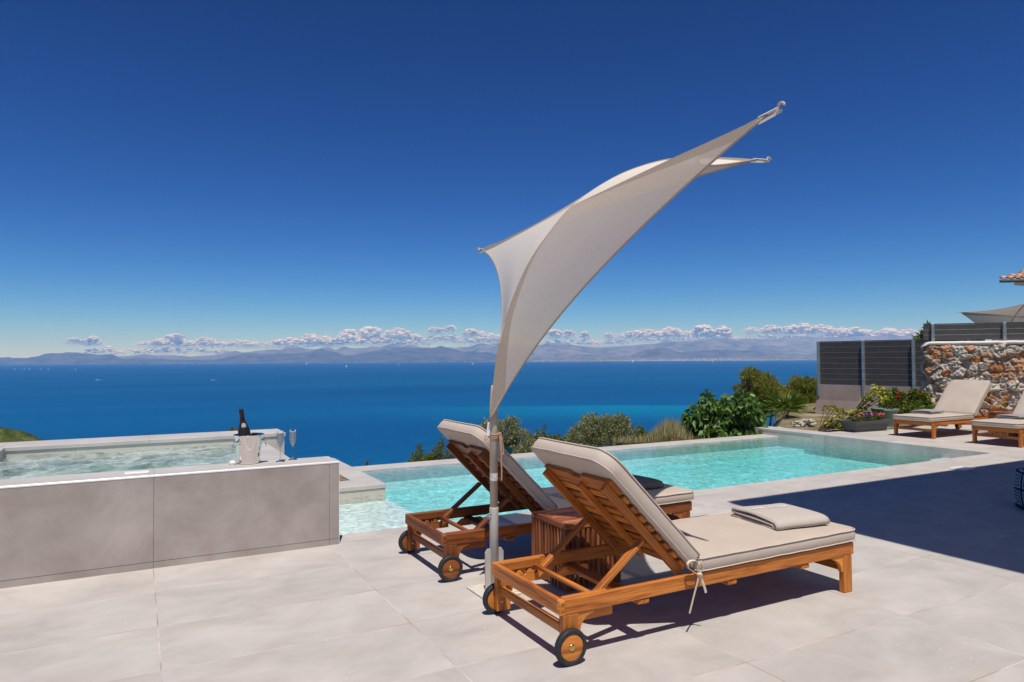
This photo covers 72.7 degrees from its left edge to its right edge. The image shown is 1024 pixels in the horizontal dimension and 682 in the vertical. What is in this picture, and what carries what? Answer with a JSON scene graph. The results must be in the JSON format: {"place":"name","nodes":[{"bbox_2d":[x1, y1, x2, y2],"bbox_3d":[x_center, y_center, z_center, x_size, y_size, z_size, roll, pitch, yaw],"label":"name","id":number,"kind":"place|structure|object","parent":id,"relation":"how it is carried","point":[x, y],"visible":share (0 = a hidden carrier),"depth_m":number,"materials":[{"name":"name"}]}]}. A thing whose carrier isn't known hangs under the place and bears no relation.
{"place":"outdoors","nodes":[
{"label":"outdoors","id":0,"kind":"place"},
{"bbox_2d":[0,427,44,442],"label":"headland","id":1,"kind":"structure","parent":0,"point":[9,435],"depth_m":599.75,"materials":[{"name":"green plant"}]},
{"bbox_2d":[64,334,107,347],"bbox_3d":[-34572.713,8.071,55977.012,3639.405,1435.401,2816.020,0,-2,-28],"label":"cloud","id":2,"kind":"structure","parent":0,"point":[93,339],"depth_m":55636.82,"materials":[{"name":"white"}]},
{"bbox_2d":[84,345,230,355],"bbox_3d":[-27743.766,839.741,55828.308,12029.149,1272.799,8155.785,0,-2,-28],"label":"cloud","id":3,"kind":"structure","parent":0,"point":[151,350],"depth_m":55622.36,"materials":[{"name":"white"}]},
{"bbox_2d":[128,333,282,350],"bbox_3d":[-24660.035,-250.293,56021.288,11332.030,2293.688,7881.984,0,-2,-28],"label":"cloud","id":4,"kind":"structure","parent":0,"point":[180,340],"depth_m":55425.42,"materials":[{"name":"white"}]},
{"bbox_2d":[0,346,496,364],"bbox_3d":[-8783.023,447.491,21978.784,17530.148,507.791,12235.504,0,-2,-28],"label":"mountains","id":5,"kind":"structure","parent":0,"point":[435,354],"depth_m":20972.74,"materials":[{"name":"stone"}]},
{"bbox_2d":[267,333,349,349],"bbox_3d":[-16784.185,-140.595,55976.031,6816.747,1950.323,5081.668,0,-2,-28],"label":"cloud","id":6,"kind":"structure","parent":0,"point":[312,339],"depth_m":55494.45,"materials":[{"name":"white"}]},
{"bbox_2d":[320,323,442,346],"bbox_3d":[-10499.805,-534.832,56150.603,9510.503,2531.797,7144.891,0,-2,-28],"label":"cloud","id":7,"kind":"structure","parent":0,"point":[397,334],"depth_m":55410.02,"materials":[{"name":"white"}]},
{"bbox_2d":[0,360,836,466],"bbox_3d":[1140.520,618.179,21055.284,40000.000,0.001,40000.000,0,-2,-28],"label":"sea","id":8,"kind":"structure","parent":0,"point":[354,414],"depth_m":1671.87,"materials":[{"name":"blue liquid"}]},
{"bbox_2d":[426,324,456,335],"bbox_3d":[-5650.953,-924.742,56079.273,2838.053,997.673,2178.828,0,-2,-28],"label":"cloud","id":9,"kind":"structure","parent":0,"point":[449,327],"depth_m":55770.36,"materials":[{"name":"white"}]},
{"bbox_2d":[412,333,499,345],"bbox_3d":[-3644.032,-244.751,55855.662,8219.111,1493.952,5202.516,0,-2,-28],"label":"cloud","id":10,"kind":"structure","parent":0,"point":[482,338],"depth_m":55588.66,"materials":[{"name":"white"}]},
{"bbox_2d":[118,337,816,359],"bbox_3d":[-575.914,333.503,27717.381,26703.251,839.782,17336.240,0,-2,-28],"label":"mountains","id":11,"kind":"structure","parent":0,"point":[550,349],"depth_m":26811.01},
{"bbox_2d":[462,328,488,338],"bbox_3d":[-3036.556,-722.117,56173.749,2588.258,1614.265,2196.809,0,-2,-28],"label":"cloud","id":12,"kind":"structure","parent":0,"point":[470,332],"depth_m":55608.19,"materials":[{"name":"white"}]},
{"bbox_2d":[0,424,1023,681],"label":"terrace","id":13,"kind":"structure","parent":0,"point":[936,594],"depth_m":3.85,"materials":[{"name":"tile"}]},
{"bbox_2d":[0,429,339,588],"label":"hot tub","id":14,"kind":"object","parent":13,"relation":"on","point":[71,524],"visible":0.97,"depth_m":4.84,"materials":[{"name":"grey concrete"}]},
{"bbox_2d":[0,444,261,478],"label":"tub water","id":15,"kind":"structure","parent":14,"relation":"in","point":[128,453],"depth_m":6.04,"materials":[{"name":"liquid"}]},
{"bbox_2d":[233,433,266,464],"bbox_3d":[-1.972,0.808,5.221,0.243,0.219,0.222,0,-2,-28],"label":"ice bucket","id":16,"kind":"object","parent":14,"relation":"on","point":[248,449],"visible":0.97,"depth_m":5.14,"materials":[{"name":"silver metal"}]},
{"bbox_2d":[238,409,250,435],"bbox_3d":[-2.010,0.680,5.214,0.089,0.347,0.089,-7,-1,-28],"label":"champagne bottle","id":17,"kind":"object","parent":16,"relation":"in","point":[243,429],"visible":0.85,"depth_m":5.19,"materials":[{"name":"black glass"}]},
{"bbox_2d":[276,431,283,461],"bbox_3d":[-1.768,0.803,5.308,0.069,0.232,0.069,0,-2,-28],"label":"champagne flute","id":18,"kind":"object","parent":14,"relation":"on","point":[280,438],"visible":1,"depth_m":5.29,"materials":[{"name":"clear glass"}]},
{"bbox_2d":[288,429,296,459],"bbox_3d":[-1.704,0.805,5.405,0.069,0.232,0.069,0,-2,-28],"label":"champagne flute","id":19,"kind":"object","parent":14,"relation":"on","point":[292,436],"visible":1,"depth_m":5.39,"materials":[{"name":"clear glass"}]},
{"bbox_2d":[398,419,693,581],"bbox_3d":[0.314,1.050,5.184,2.163,0.960,0.786,0,-2,-28],"label":"sun lounger","id":20,"kind":"object","parent":13,"relation":"on","point":[519,488],"visible":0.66,"depth_m":4.80,"materials":[{"name":"wood"}]},
{"bbox_2d":[632,474,663,489],"bbox_3d":[0.907,1.122,5.529,0.406,0.076,0.437,1,-2,-31],"label":"folded towel","id":21,"kind":"object","parent":20,"relation":"on","point":[648,483],"visible":0.14,"depth_m":5.43,"materials":[{"name":"fabric"}]},
{"bbox_2d":[531,507,620,592],"bbox_3d":[0.403,1.308,4.431,0.410,0.405,0.410,0,-2,-28],"label":"side table","id":22,"kind":"object","parent":13,"relation":"on","point":[551,529],"visible":0.51,"depth_m":4.30,"materials":[{"name":"brown wood"}]},
{"bbox_2d":[467,101,785,597],"bbox_3d":[0.472,0.073,4.410,2.322,2.868,2.167,-1,-2,18],"label":"shade sail","id":23,"kind":"object","parent":13,"relation":"on","point":[549,268],"visible":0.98,"depth_m":4.12,"materials":[{"name":"fabric"}]},
{"bbox_2d":[482,437,854,665],"bbox_3d":[0.970,1.016,3.982,2.163,0.960,0.786,0,-2,-28],"label":"sun lounger","id":24,"kind":"object","parent":13,"relation":"on","point":[610,500],"visible":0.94,"depth_m":3.70,"materials":[{"name":"orange wood"}]},
{"bbox_2d":[731,503,829,529],"bbox_3d":[1.670,1.086,4.345,0.403,0.078,0.428,0,-2,-20],"label":"folded towel","id":25,"kind":"object","parent":24,"relation":"on","point":[779,516],"visible":1,"depth_m":4.24,"materials":[{"name":"white fabric"}]},
{"bbox_2d":[838,419,891,432],"bbox_3d":[6.662,1.591,13.117,0.976,0.208,0.416,0,-2,-24],"label":"planter","id":26,"kind":"object","parent":13,"relation":"on","point":[848,425],"visible":0.88,"depth_m":12.96,"materials":[{"name":"concrete"}]},
{"bbox_2d":[850,413,864,421],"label":"flowering plant","id":27,"kind":"object","parent":26,"relation":"in","point":[857,417],"visible":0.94,"depth_m":12.98,"materials":[{"name":"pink plant"}]},
{"bbox_2d":[860,412,876,420],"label":"flowering plant","id":28,"kind":"object","parent":26,"relation":"in","point":[868,417],"visible":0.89,"depth_m":13.06,"materials":[{"name":"purple plant"}]},
{"bbox_2d":[870,412,884,419],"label":"flowering plant","id":29,"kind":"object","parent":26,"relation":"in","point":[877,416],"visible":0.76,"depth_m":13.17,"materials":[{"name":"pink plant"}]},
{"bbox_2d":[871,408,899,428],"bbox_3d":[7.283,1.510,13.569,0.500,0.385,0.500,0,-2,-28],"label":"plant pot","id":30,"kind":"object","parent":13,"relation":"on","point":[889,413],"visible":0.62,"depth_m":13.38,"materials":[{"name":"green ceramic"}]},
{"bbox_2d":[876,387,935,413],"bbox_3d":[7.891,1.227,13.902,1.391,0.633,0.854,0,-2,-28],"label":"rose bush","id":31,"kind":"object","parent":30,"relation":"in","point":[914,399],"visible":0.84,"depth_m":13.79,"materials":[{"name":"green plant"}]},
{"bbox_2d":[892,379,991,438],"bbox_3d":[7.844,1.194,12.543,2.163,0.960,0.786,0,-2,-28],"label":"sun lounger","id":32,"kind":"object","parent":13,"relation":"on","point":[960,402],"visible":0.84,"depth_m":12.49,"materials":[{"name":"fabric"}]},
{"bbox_2d":[910,409,944,414],"bbox_3d":[7.425,1.263,12.432,0.428,0.070,0.384,1,-2,-30],"label":"folded towel","id":33,"kind":"object","parent":32,"relation":"on","point":[928,411],"visible":1,"depth_m":12.33,"materials":[{"name":"white fabric"}]},
{"bbox_2d":[949,466,975,470],"bbox_3d":[5.572,1.579,8.595,0.240,0.016,0.200,0,-2,-28],"label":"skimmer lid","id":34,"kind":"object","parent":13,"relation":"on","point":[960,468],"visible":1,"depth_m":8.56,"materials":[{"name":"white plastic"}]},
{"bbox_2d":[919,340,1023,424],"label":"stone wall","id":35,"kind":"structure","parent":13,"relation":"on","point":[999,365],"depth_m":14.07,"materials":[{"name":"stone"}]},
{"bbox_2d":[923,322,1023,341],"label":"fence","id":36,"kind":"object","parent":35,"relation":"on","point":[1004,331],"visible":0.97,"depth_m":14.32,"materials":[{"name":"grey metal"}]},
{"bbox_2d":[971,392,1023,447],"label":"sun lounger","id":37,"kind":"object","parent":13,"relation":"on","point":[1005,425],"visible":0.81,"depth_m":10.90,"materials":[{"name":"fabric"}]},
{"bbox_2d":[995,414,1023,419],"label":"folded towel","id":38,"kind":"object","parent":37,"relation":"on","point":[1012,416],"visible":1,"depth_m":11.25,"materials":[{"name":"white fabric"}]},
{"bbox_2d":[987,411,1017,435],"bbox_3d":[8.747,1.460,12.297,0.410,0.405,0.410,0,-2,-28],"label":"side table","id":39,"kind":"object","parent":13,"relation":"on","point":[991,415],"visible":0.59,"depth_m":12.27,"materials":[{"name":"brown wood"}]},
{"bbox_2d":[1001,401,1008,411],"bbox_3d":[8.708,1.161,12.279,0.124,0.189,0.124,0,-2,-28],"label":"juice glass","id":40,"kind":"object","parent":39,"relation":"on","point":[1004,404],"visible":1,"depth_m":12.25,"materials":[{"name":"glass"}]},
{"bbox_2d":[1014,468,1023,508],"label":"pouf","id":41,"kind":"object","parent":13,"relation":"on","point":[1019,486],"visible":1,"depth_m":6.35,"materials":[{"name":"fabric"}]},
{"bbox_2d":[0,0,1023,357],"label":"sky","id":42,"kind":"structure","parent":0,"point":[265,171],"materials":[{"name":"blue"}]},
{"bbox_2d":[117,335,913,356],"bbox_3d":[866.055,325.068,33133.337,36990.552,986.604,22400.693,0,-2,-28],"label":"mountains","id":43,"kind":"structure","parent":0,"point":[801,341],"depth_m":32686.28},
{"bbox_2d":[544,328,579,340],"bbox_3d":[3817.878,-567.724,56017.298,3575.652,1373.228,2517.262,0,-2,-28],"label":"cloud","id":44,"kind":"structure","parent":0,"point":[559,333],"depth_m":55517.75,"materials":[{"name":"white"}]},
{"bbox_2d":[575,329,590,340],"bbox_3d":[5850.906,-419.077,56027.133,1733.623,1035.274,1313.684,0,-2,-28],"label":"cloud","id":45,"kind":"structure","parent":0,"point":[584,334],"depth_m":55760.46,"materials":[{"name":"white"}]},
{"bbox_2d":[601,329,612,338],"bbox_3d":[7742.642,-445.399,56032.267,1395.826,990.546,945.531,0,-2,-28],"label":"cloud","id":46,"kind":"structure","parent":0,"point":[608,334],"depth_m":55747.04,"materials":[{"name":"white"}]},
{"bbox_2d":[538,336,713,346],"bbox_3d":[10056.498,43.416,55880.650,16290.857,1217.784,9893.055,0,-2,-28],"label":"cloud","id":47,"kind":"structure","parent":0,"point":[597,342],"depth_m":55565.69,"materials":[{"name":"white"}]},
{"bbox_2d":[605,318,734,340],"bbox_3d":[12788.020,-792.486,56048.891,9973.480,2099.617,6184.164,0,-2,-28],"label":"cloud","id":48,"kind":"structure","parent":0,"point":[708,331],"depth_m":55455.64,"materials":[{"name":"white"}]},
{"bbox_2d":[526,354,816,361],"bbox_3d":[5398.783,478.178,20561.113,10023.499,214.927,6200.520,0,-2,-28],"label":"coastal plain","id":49,"kind":"structure","parent":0,"point":[576,358],"depth_m":19979.42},
{"bbox_2d":[165,358,816,363],"bbox_3d":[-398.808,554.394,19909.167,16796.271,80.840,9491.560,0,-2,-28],"label":"town","id":50,"kind":"object","parent":49,"relation":"on","point":[650,360],"visible":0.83,"depth_m":19531.35},
{"bbox_2d":[631,348,783,358],"bbox_3d":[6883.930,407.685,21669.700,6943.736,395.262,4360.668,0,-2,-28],"label":"mountains","id":51,"kind":"structure","parent":0,"point":[658,353],"depth_m":21288.77,"materials":[{"name":"blue"}]},
{"bbox_2d":[729,334,837,338],"bbox_3d":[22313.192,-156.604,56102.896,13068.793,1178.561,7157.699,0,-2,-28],"label":"cloud","id":52,"kind":"structure","parent":0,"point":[772,336],"depth_m":55296.23,"materials":[{"name":"white"}]},
{"bbox_2d":[740,321,920,336],"bbox_3d":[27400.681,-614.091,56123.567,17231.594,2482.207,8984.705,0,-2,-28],"label":"cloud","id":53,"kind":"structure","parent":0,"point":[828,331],"depth_m":55375.64,"materials":[{"name":"white"}]},
{"bbox_2d":[773,403,912,431],"bbox_3d":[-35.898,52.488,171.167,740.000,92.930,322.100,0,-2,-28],"label":"hillside","id":54,"kind":"structure","parent":0,"point":[784,422],"depth_m":16.64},
{"bbox_2d":[407,438,455,461],"bbox_3d":[-1.555,2.846,12.908,1.146,2.137,0.726,-1,-2,19],"label":"green shrub","id":55,"kind":"object","parent":54,"relation":"on","point":[430,456],"visible":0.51,"depth_m":12.83,"materials":[{"name":"green plant"}]},
{"bbox_2d":[478,415,536,453],"bbox_3d":[0.037,3.091,15.515,1.617,2.927,1.512,-1,-2,19],"label":"olive bush","id":56,"kind":"object","parent":54,"relation":"on","point":[515,442],"visible":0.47,"depth_m":15.48,"materials":[{"name":"green plant"}]},
{"bbox_2d":[531,425,570,441],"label":"green shrub","id":57,"kind":"object","parent":54,"relation":"on","point":[540,433],"visible":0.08,"depth_m":18.38,"materials":[{"name":"green plant"}]},
{"bbox_2d":[564,411,639,446],"bbox_3d":[2.253,3.235,17.515,2.016,2.977,1.678,0,-1,4],"label":"olive bush","id":58,"kind":"object","parent":54,"relation":"on","point":[602,431],"visible":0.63,"depth_m":17.23,"materials":[{"name":"green plant"}]},
{"bbox_2d":[622,425,656,444],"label":"green shrub","id":59,"kind":"object","parent":54,"relation":"on","point":[642,432],"visible":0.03,"depth_m":17.12,"materials":[{"name":"green plant"}]},
{"bbox_2d":[610,415,704,442],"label":"dry grass","id":60,"kind":"structure","parent":54,"relation":"on","point":[668,432],"depth_m":13.05,"materials":[{"name":"beige plant"}]},
{"bbox_2d":[680,388,771,439],"bbox_3d":[4.305,2.134,14.104,1.860,2.380,1.589,0,-2,-28],"label":"fig bush","id":61,"kind":"object","parent":54,"relation":"on","point":[711,417],"visible":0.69,"depth_m":13.92,"materials":[{"name":"green plant"}]},
{"bbox_2d":[731,365,786,425],"bbox_3d":[10.724,3.593,30.011,2.414,5.200,2.972,-1,-2,17],"label":"pine tree","id":62,"kind":"object","parent":54,"relation":"on","point":[755,383],"visible":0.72,"depth_m":29.38,"materials":[{"name":"green plant"}]},
{"bbox_2d":[757,388,807,419],"bbox_3d":[6.644,1.680,16.944,1.245,1.097,1.596,0,-1,-8],"label":"fan palm","id":63,"kind":"object","parent":54,"relation":"on","point":[784,403],"visible":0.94,"depth_m":16.80,"materials":[{"name":"green plant"}]},
{"bbox_2d":[770,399,815,422],"bbox_3d":[-8.256,11.338,36.155,48.309,18.246,48.306,0,-2,-28],"label":"hill scrub","id":64,"kind":"object","parent":54,"relation":"on","point":[814,408],"depth_m":18.90,"materials":[{"name":"green plant"}]},
{"bbox_2d":[782,375,816,403],"bbox_3d":[12.810,2.595,30.807,2.348,2.334,3.809,-1,-2,38],"label":"pine tree","id":65,"kind":"object","parent":54,"relation":"on","point":[805,386],"visible":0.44,"depth_m":30.00,"materials":[{"name":"green plant"}]},
{"bbox_2d":[818,404,864,430],"bbox_3d":[6.429,1.520,13.572,0.803,0.560,0.735,0,-2,-28],"label":"variegated shrub","id":66,"kind":"object","parent":54,"relation":"on","point":[835,424],"visible":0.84,"depth_m":13.62,"materials":[{"name":"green plant"}]},
{"bbox_2d":[841,383,892,426],"bbox_3d":[6.884,1.293,13.513,0.920,0.931,0.638,0,-1,6],"label":"variegated shrub","id":67,"kind":"object","parent":54,"relation":"on","point":[880,394],"visible":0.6,"depth_m":13.44,"materials":[{"name":"yellow plant"}]},
{"bbox_2d":[815,384,919,415],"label":"footing wall","id":68,"kind":"structure","parent":54,"relation":"on","point":[846,397],"depth_m":17.41,"materials":[{"name":"concrete"}]},
{"bbox_2d":[816,339,984,396],"bbox_3d":[9.078,0.671,16.523,0.105,1.403,3.745,1,-2,-39],"label":"fence","id":69,"kind":"object","parent":68,"relation":"on","point":[863,363],"visible":0.64,"depth_m":16.97,"materials":[{"name":"grey metal"}]},
{"bbox_2d":[911,320,930,338],"bbox_3d":[13.245,0.267,21.878,1.087,1.940,0.995,0,-2,-28],"label":"tree","id":70,"kind":"object","parent":54,"relation":"on","point":[919,336],"visible":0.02,"depth_m":21.95,"materials":[{"name":"green plant"}]},
{"bbox_2d":[956,303,1023,340],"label":"shade sail","id":71,"kind":"object","parent":54,"relation":"on","point":[1013,314],"visible":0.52,"depth_m":19.04,"materials":[{"name":"beige fabric"}]},
{"bbox_2d":[999,270,1023,285],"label":"roof","id":72,"kind":"structure","parent":54,"relation":"on","point":[1017,279],"depth_m":23.95,"materials":[{"name":"tile"}]},
{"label":"ground","id":73,"kind":"structure","parent":0,"visible":0},
{"bbox_2d":[333,458,385,504],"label":"poolside block","id":74,"kind":"structure","parent":73,"relation":"on","point":[357,486],"depth_m":7.79,"materials":[{"name":"stone"}]},
{"bbox_2d":[339,430,948,534],"bbox_3d":[1.850,2.606,9.669,10.070,1.858,4.490,0,-2,-28],"label":"pool basin","id":75,"kind":"object","parent":73,"relation":"on","point":[398,500],"visible":0.17,"depth_m":10.40,"materials":[{"name":"liquid"}]},
{"bbox_2d":[340,436,952,533],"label":"pool water","id":76,"kind":"structure","parent":75,"relation":"in","point":[758,444],"depth_m":10.23,"materials":[{"name":"teal liquid"}]},
{"bbox_2d":[755,426,824,435],"bbox_3d":[5.346,1.730,13.395,0.430,0.040,1.336,0,-2,-28],"label":"pool coping","id":77,"kind":"object","parent":75,"relation":"on","point":[792,431],"visible":0.88,"depth_m":13.26,"materials":[{"name":"stone"}]},
{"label":"gravel","id":78,"kind":"structure","parent":0,"visible":0},
{"bbox_2d":[791,419,816,426],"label":"rocks","id":79,"kind":"object","parent":78,"relation":"on","point":[805,422],"visible":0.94,"depth_m":14.63,"materials":[{"name":"white stone"}]}
]}

